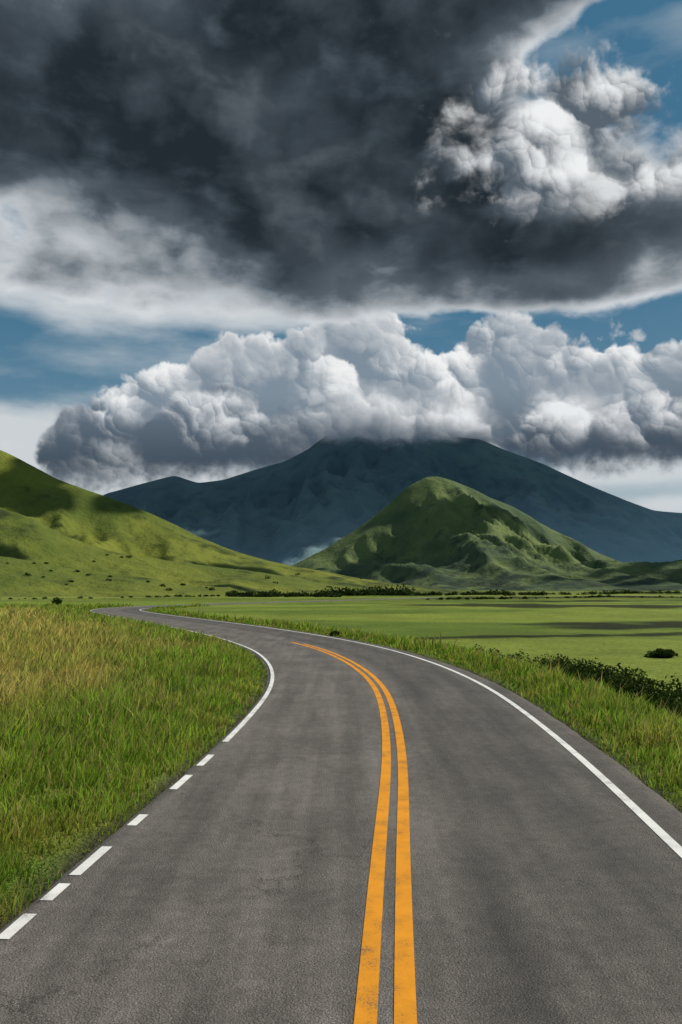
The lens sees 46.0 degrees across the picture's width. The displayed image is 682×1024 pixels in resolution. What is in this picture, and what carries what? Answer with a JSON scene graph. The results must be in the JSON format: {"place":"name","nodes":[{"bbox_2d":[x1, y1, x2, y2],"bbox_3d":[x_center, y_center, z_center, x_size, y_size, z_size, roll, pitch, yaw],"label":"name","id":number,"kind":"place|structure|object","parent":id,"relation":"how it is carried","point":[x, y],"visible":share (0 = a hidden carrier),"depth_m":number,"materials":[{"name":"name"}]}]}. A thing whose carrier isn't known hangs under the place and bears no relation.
{"place":"outdoors","nodes":[
{"label":"outdoors","id":0,"kind":"place"},
{"bbox_2d":[0,556,256,596],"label":"hill","id":1,"kind":"structure","parent":0,"point":[15,581],"depth_m":304.61,"materials":[{"name":"green plant"}]},
{"bbox_2d":[0,507,360,593],"bbox_3d":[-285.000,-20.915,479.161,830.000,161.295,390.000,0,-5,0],"label":"hill","id":2,"kind":"structure","parent":0,"point":[22,537],"depth_m":440.44,"materials":[{"name":"green plant"}]},
{"bbox_2d":[0,450,574,594],"bbox_3d":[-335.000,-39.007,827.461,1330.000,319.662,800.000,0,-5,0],"label":"hill","id":3,"kind":"structure","parent":0,"point":[73,511],"depth_m":685.12,"materials":[{"name":"green plant"}]},
{"bbox_2d":[0,597,681,1023],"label":"road","id":4,"kind":"structure","parent":0,"point":[226,883],"depth_m":7.47,"materials":[{"name":"grey asphalt"}]},
{"bbox_2d":[0,600,317,938],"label":"edge line","id":5,"kind":"object","parent":4,"relation":"on","point":[12,929],"visible":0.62,"depth_m":8.16,"materials":[{"name":"white paint"}]},
{"bbox_2d":[292,642,416,1023],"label":"line","id":6,"kind":"object","parent":4,"relation":"on","point":[366,1009],"visible":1,"depth_m":6.95,"materials":[{"name":"yellow paint"}]},
{"bbox_2d":[140,597,681,857],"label":"edge line","id":7,"kind":"object","parent":4,"relation":"on","point":[662,834],"visible":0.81,"depth_m":11.52,"materials":[{"name":"white paint"}]},
{"bbox_2d":[0,590,681,929],"bbox_3d":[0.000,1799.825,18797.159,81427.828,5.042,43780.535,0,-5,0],"label":"ground","id":8,"kind":"structure","parent":0,"point":[626,630],"depth_m":68.66,"materials":[{"name":"green plant"}]},
{"bbox_2d":[51,598,62,604],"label":"shrub","id":9,"kind":"object","parent":8,"relation":"on","point":[57,601],"visible":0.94,"depth_m":134.07,"materials":[{"name":"green plant"}]},
{"bbox_2d":[329,630,341,635],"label":"shrub","id":10,"kind":"object","parent":8,"relation":"on","point":[333,633],"visible":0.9,"depth_m":46.44,"materials":[{"name":"green plant"}]},
{"bbox_2d":[0,600,681,927],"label":"grass","id":11,"kind":"structure","parent":8,"relation":"on","point":[62,679],"depth_m":16.84,"materials":[{"name":"green plant"}]},
{"bbox_2d":[0,554,681,599],"bbox_3d":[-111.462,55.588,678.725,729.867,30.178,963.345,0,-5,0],"label":"tree line","id":12,"kind":"object","parent":8,"relation":"on","point":[332,592],"visible":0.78,"depth_m":296.18,"materials":[{"name":"green plant"}]},
{"bbox_2d":[431,642,681,717],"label":"hedge","id":13,"kind":"object","parent":8,"relation":"on","point":[632,685],"visible":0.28,"depth_m":23.93,"materials":[{"name":"green plant"}]},
{"bbox_2d":[644,648,677,657],"bbox_3d":[15.302,6.761,38.296,1.484,0.592,1.545,4,-7,-34],"label":"shrub","id":14,"kind":"object","parent":8,"relation":"on","point":[664,653],"visible":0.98,"depth_m":37.89,"materials":[{"name":"green plant"}]},
{"bbox_2d":[0,0,681,512],"label":"sky","id":15,"kind":"structure","parent":0,"point":[237,237],"materials":[{"name":"grey"}]},
{"bbox_2d":[103,438,681,565],"bbox_3d":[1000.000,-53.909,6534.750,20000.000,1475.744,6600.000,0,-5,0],"label":"mountain","id":16,"kind":"structure","parent":0,"point":[319,496],"depth_m":5969.86,"materials":[{"name":"blue stone"}]},
{"bbox_2d":[292,477,681,590],"bbox_3d":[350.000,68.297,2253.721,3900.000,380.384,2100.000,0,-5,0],"label":"hill","id":17,"kind":"structure","parent":0,"point":[438,532],"depth_m":2053.19,"materials":[{"name":"green plant"}]}
]}

